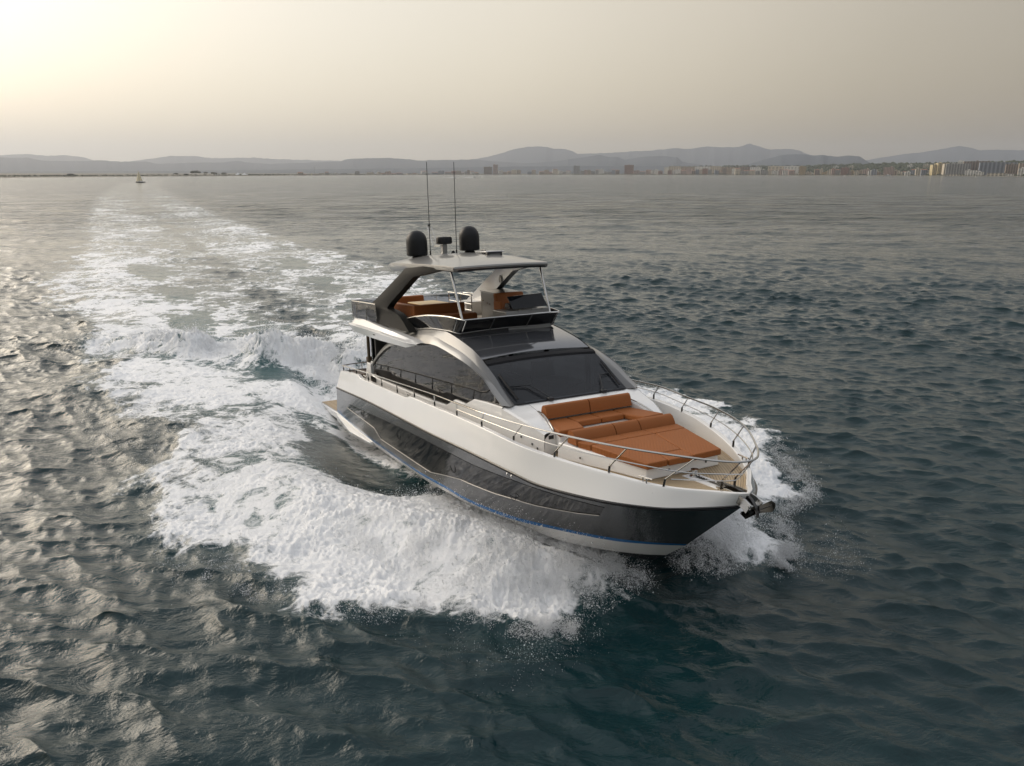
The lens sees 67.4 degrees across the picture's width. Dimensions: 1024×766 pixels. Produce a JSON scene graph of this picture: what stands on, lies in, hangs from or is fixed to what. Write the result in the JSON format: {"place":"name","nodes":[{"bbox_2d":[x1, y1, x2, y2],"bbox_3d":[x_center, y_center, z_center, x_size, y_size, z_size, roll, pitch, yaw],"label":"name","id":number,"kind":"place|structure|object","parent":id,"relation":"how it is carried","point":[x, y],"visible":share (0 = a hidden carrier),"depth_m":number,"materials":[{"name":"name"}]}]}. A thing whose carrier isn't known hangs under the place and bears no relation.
{"place":"outdoors","nodes":[
{"label":"outdoors","id":0,"kind":"place"},
{"bbox_2d":[0,154,339,163],"bbox_3d":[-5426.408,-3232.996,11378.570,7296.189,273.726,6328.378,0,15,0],"label":"hills","id":1,"kind":"structure","parent":0,"point":[179,159],"depth_m":11159.36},
{"bbox_2d":[0,157,525,171],"bbox_3d":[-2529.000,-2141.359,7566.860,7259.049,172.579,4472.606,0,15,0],"label":"hills","id":2,"kind":"structure","parent":0,"point":[18,164],"depth_m":7270.64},
{"bbox_2d":[0,166,721,173],"bbox_3d":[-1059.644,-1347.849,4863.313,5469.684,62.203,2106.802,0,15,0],"label":"coastal plain","id":3,"kind":"structure","parent":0,"point":[523,169],"depth_m":5126.84,"materials":[{"name":"grey"}]},
{"bbox_2d":[0,175,1023,765],"bbox_3d":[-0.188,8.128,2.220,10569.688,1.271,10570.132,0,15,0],"label":"sea water","id":4,"kind":"structure","parent":0,"point":[864,335],"depth_m":18.85,"materials":[{"name":"teal liquid"}]},
{"bbox_2d":[136,171,144,182],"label":"sailing boat","id":5,"kind":"object","parent":4,"relation":"on","point":[139,178],"visible":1,"depth_m":702.74,"materials":[{"name":"grey"}]},
{"bbox_2d":[9,184,819,644],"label":"wake foam","id":6,"kind":"object","parent":4,"relation":"on","point":[245,392],"visible":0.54,"depth_m":25.60,"materials":[{"name":"liquid"}]},
{"bbox_2d":[50,313,885,695],"bbox_3d":[-4.288,-0.246,29.607,25.217,3.130,35.648,-8,17,-27],"label":"bow spray","id":7,"kind":"object","parent":4,"relation":"on","point":[730,533],"visible":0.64,"depth_m":16.78,"materials":[{"name":"white liquid"}]},
{"bbox_2d":[322,162,775,559],"bbox_3d":[-0.821,-1.582,21.979,5.310,9.670,21.675,-8,12,-27],"label":"motor yacht","id":8,"kind":"object","parent":4,"relation":"on","point":[489,388],"visible":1,"depth_m":18.03,"materials":[{"name":"paint"}]},
{"bbox_2d":[370,337,374,360],"bbox_3d":[-3.254,-1.133,26.886,3.400,1.560,0.100,-8,12,-27],"label":"saloon door","id":9,"kind":"structure","parent":8,"relation":"in","point":[372,339],"depth_m":26.06,"materials":[{"name":"black glass"}]},
{"bbox_2d":[374,344,503,407],"bbox_3d":[-2.409,-0.338,21.327,0.074,1.650,9.430,-8,12,-27],"label":"saloon window","id":10,"kind":"structure","parent":8,"relation":"in","point":[430,368],"depth_m":20.73,"materials":[{"name":"black glass"}]},
{"bbox_2d":[347,404,603,515],"bbox_3d":[-2.245,1.660,20.370,0.750,1.840,14.297,-9,18,-31],"label":"hull window","id":11,"kind":"structure","parent":8,"relation":"in","point":[435,460],"depth_m":18.13,"materials":[{"name":"black glass"}]},
{"bbox_2d":[483,344,626,374],"bbox_3d":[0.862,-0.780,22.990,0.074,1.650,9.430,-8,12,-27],"label":"windshield frame","id":12,"kind":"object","parent":8,"relation":"in","point":[535,351],"depth_m":23.34,"materials":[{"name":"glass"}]},
{"bbox_2d":[0,173,1023,177],"bbox_3d":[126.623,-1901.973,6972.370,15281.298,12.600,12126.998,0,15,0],"label":"coast land","id":13,"kind":"structure","parent":0,"point":[124,174],"depth_m":2632.29,"materials":[{"name":"grey"}]},
{"bbox_2d":[484,166,491,173],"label":"apartment block","id":14,"kind":"structure","parent":13,"relation":"on","point":[487,170],"depth_m":4068.74,"materials":[{"name":"grey"}]},
{"bbox_2d":[493,164,497,173],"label":"apartment block","id":15,"kind":"structure","parent":13,"relation":"on","point":[495,169],"depth_m":4127.38,"materials":[{"name":"grey"}]},
{"bbox_2d":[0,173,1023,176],"bbox_3d":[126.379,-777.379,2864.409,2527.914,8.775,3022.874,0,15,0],"label":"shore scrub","id":16,"kind":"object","parent":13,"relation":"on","point":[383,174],"visible":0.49,"depth_m":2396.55,"materials":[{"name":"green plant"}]},
{"bbox_2d":[574,165,579,173],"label":"apartment block","id":17,"kind":"structure","parent":13,"relation":"on","point":[576,169],"depth_m":3985.91,"materials":[{"name":"grey"}]},
{"bbox_2d":[624,164,633,173],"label":"apartment block","id":18,"kind":"structure","parent":13,"relation":"on","point":[628,169],"depth_m":3857.74,"materials":[{"name":"concrete"}]},
{"bbox_2d":[686,168,691,174],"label":"apartment block","id":19,"kind":"structure","parent":13,"relation":"on","point":[688,171],"depth_m":3546.20,"materials":[{"name":"grey"}]},
{"bbox_2d":[702,168,707,174],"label":"apartment block","id":20,"kind":"structure","parent":13,"relation":"on","point":[705,171],"depth_m":3440.52,"materials":[{"name":"concrete"}]},
{"bbox_2d":[726,168,731,174],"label":"apartment block","id":21,"kind":"structure","parent":13,"relation":"on","point":[728,171],"depth_m":3307.97,"materials":[{"name":"grey"}]},
{"bbox_2d":[734,168,740,174],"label":"apartment block","id":22,"kind":"structure","parent":13,"relation":"on","point":[737,170],"depth_m":3232.27,"materials":[{"name":"brown"}]},
{"bbox_2d":[749,170,754,174],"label":"apartment block","id":23,"kind":"structure","parent":13,"relation":"on","point":[751,172],"depth_m":3139.67,"materials":[{"name":"brown"}]},
{"bbox_2d":[760,169,765,174],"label":"apartment block","id":24,"kind":"structure","parent":13,"relation":"on","point":[763,171],"depth_m":3100.74,"materials":[{"name":"grey"}]},
{"bbox_2d":[788,170,794,174],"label":"apartment block","id":25,"kind":"structure","parent":13,"relation":"on","point":[790,172],"depth_m":2961.96,"materials":[{"name":"brown"}]},
{"bbox_2d":[799,166,805,174],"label":"apartment block","id":26,"kind":"structure","parent":13,"relation":"on","point":[802,170],"depth_m":2907.97,"materials":[{"name":"grey"}]},
{"bbox_2d":[814,169,819,174],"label":"apartment block","id":27,"kind":"structure","parent":13,"relation":"on","point":[816,171],"depth_m":2827.11,"materials":[{"name":"grey"}]},
{"bbox_2d":[840,167,849,174],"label":"apartment block","id":28,"kind":"structure","parent":13,"relation":"on","point":[844,170],"depth_m":2689.78,"materials":[{"name":"concrete"}]},
{"bbox_2d":[862,168,869,174],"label":"apartment block","id":29,"kind":"structure","parent":13,"relation":"on","point":[865,171],"depth_m":2614.27,"materials":[{"name":"grey"}]},
{"bbox_2d":[871,169,876,174],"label":"apartment block","id":30,"kind":"structure","parent":13,"relation":"on","point":[874,172],"depth_m":2533.73,"materials":[{"name":"grey"}]},
{"bbox_2d":[883,166,893,174],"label":"apartment block","id":31,"kind":"structure","parent":13,"relation":"on","point":[888,170],"depth_m":2475.32,"materials":[{"name":"grey"}]},
{"bbox_2d":[915,168,920,174],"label":"apartment block","id":32,"kind":"structure","parent":13,"relation":"on","point":[917,171],"depth_m":2342.36,"materials":[{"name":"grey"}]},
{"bbox_2d":[920,169,927,174],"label":"apartment block","id":33,"kind":"structure","parent":13,"relation":"on","point":[923,171],"depth_m":2318.82,"materials":[{"name":"brown"}]},
{"bbox_2d":[929,164,936,174],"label":"apartment block","id":34,"kind":"structure","parent":13,"relation":"on","point":[933,169],"depth_m":2298.10,"materials":[{"name":"grey"}]},
{"bbox_2d":[936,162,945,174],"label":"apartment block","id":35,"kind":"structure","parent":13,"relation":"on","point":[939,168],"depth_m":2289.60,"materials":[{"name":"grey"}]},
{"bbox_2d":[941,164,945,174],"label":"apartment block","id":36,"kind":"structure","parent":13,"relation":"on","point":[943,169],"depth_m":2267.70,"materials":[{"name":"grey"}]},
{"bbox_2d":[945,163,970,174],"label":"apartment block","id":37,"kind":"structure","parent":13,"relation":"on","point":[956,168],"depth_m":2244.26,"materials":[{"name":"grey"}]},
{"bbox_2d":[965,169,978,175],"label":"apartment block","id":38,"kind":"structure","parent":13,"relation":"on","point":[968,172],"depth_m":2136.42,"materials":[{"name":"grey"}]},
{"bbox_2d":[975,171,983,175],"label":"house","id":39,"kind":"structure","parent":13,"relation":"on","point":[979,173],"depth_m":2099.82,"materials":[{"name":"grey"}]},
{"bbox_2d":[987,173,1006,175],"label":"house","id":40,"kind":"structure","parent":13,"relation":"on","point":[995,174],"depth_m":2029.31,"materials":[{"name":"grey"}]},
{"bbox_2d":[1004,163,1018,173],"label":"apartment block","id":41,"kind":"structure","parent":13,"relation":"on","point":[1011,168],"depth_m":2055.21,"materials":[{"name":"grey"}]},
{"bbox_2d":[1017,167,1023,175],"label":"apartment block","id":42,"kind":"structure","parent":13,"relation":"on","point":[1020,171],"depth_m":1951.27,"materials":[{"name":"grey"}]},
{"bbox_2d":[0,0,1023,161],"label":"sky","id":43,"kind":"structure","parent":0,"point":[108,80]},
{"bbox_2d":[516,155,709,166],"bbox_3d":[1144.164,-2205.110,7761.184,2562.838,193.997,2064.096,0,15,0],"label":"hills","id":44,"kind":"structure","parent":0,"point":[598,160],"depth_m":7589.43,"materials":[{"name":"grey stone"}]},
{"bbox_2d":[475,144,809,165],"bbox_3d":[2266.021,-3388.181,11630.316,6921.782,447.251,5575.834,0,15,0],"label":"mountain","id":45,"kind":"structure","parent":0,"point":[746,154],"depth_m":11132.07,"materials":[{"name":"grey stone"}]},
{"bbox_2d":[664,167,928,174],"bbox_3d":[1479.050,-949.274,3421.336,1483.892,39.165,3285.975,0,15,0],"label":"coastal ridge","id":46,"kind":"structure","parent":0,"point":[666,169],"depth_m":3760.80,"materials":[{"name":"grey"}]},
{"bbox_2d":[669,166,680,170],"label":"apartment block","id":47,"kind":"structure","parent":46,"relation":"on","point":[672,168],"depth_m":3718.20,"materials":[{"name":"grey"}]},
{"bbox_2d":[681,166,694,169],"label":"apartment block","id":48,"kind":"structure","parent":46,"relation":"on","point":[685,168],"depth_m":3647.01,"materials":[{"name":"grey"}]},
{"bbox_2d":[695,166,709,169],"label":"apartment block","id":49,"kind":"structure","parent":46,"relation":"on","point":[701,167],"depth_m":3569.45,"materials":[{"name":"grey"}]},
{"bbox_2d":[710,166,720,173],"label":"apartment block","id":50,"kind":"structure","parent":46,"relation":"on","point":[712,168],"depth_m":3499.18,"materials":[{"name":"grey"}]},
{"bbox_2d":[736,166,749,170],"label":"apartment block","id":51,"kind":"structure","parent":46,"relation":"on","point":[742,168],"depth_m":3347.56,"materials":[{"name":"grey"}]},
{"bbox_2d":[750,166,760,170],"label":"apartment block","id":52,"kind":"structure","parent":46,"relation":"on","point":[756,168],"depth_m":3281.32,"materials":[{"name":"grey"}]},
{"bbox_2d":[768,166,783,170],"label":"apartment block","id":53,"kind":"structure","parent":46,"relation":"on","point":[775,168],"depth_m":3170.21,"materials":[{"name":"grey"}]},
{"bbox_2d":[784,165,798,172],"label":"apartment block","id":54,"kind":"structure","parent":46,"relation":"on","point":[795,168],"depth_m":3091.89,"materials":[{"name":"grey"}]},
{"bbox_2d":[668,160,1023,173],"bbox_3d":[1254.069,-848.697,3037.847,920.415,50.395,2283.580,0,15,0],"label":"distant wood","id":55,"kind":"object","parent":46,"relation":"on","point":[880,166],"visible":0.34,"depth_m":2950.57,"materials":[{"name":"green plant"}]},
{"bbox_2d":[963,160,990,169],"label":"apartment block","id":56,"kind":"structure","parent":46,"relation":"on","point":[974,165],"depth_m":2239.18,"materials":[{"name":"grey"}]},
{"bbox_2d":[978,161,1017,174],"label":"apartment block","id":57,"kind":"structure","parent":46,"relation":"on","point":[991,167],"depth_m":2143.13,"materials":[{"name":"grey"}]},
{"bbox_2d":[747,154,869,166],"bbox_3d":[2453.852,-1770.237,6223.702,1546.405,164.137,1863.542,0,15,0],"label":"dark hill","id":58,"kind":"structure","parent":0,"point":[795,159],"depth_m":6019.81,"materials":[{"name":"grey stone"}]},
{"bbox_2d":[866,146,1023,163],"bbox_3d":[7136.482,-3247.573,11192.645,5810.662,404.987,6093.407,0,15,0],"label":"ridge","id":59,"kind":"structure","parent":0,"point":[955,154],"depth_m":10782.31,"materials":[{"name":"grey stone"}]}
]}

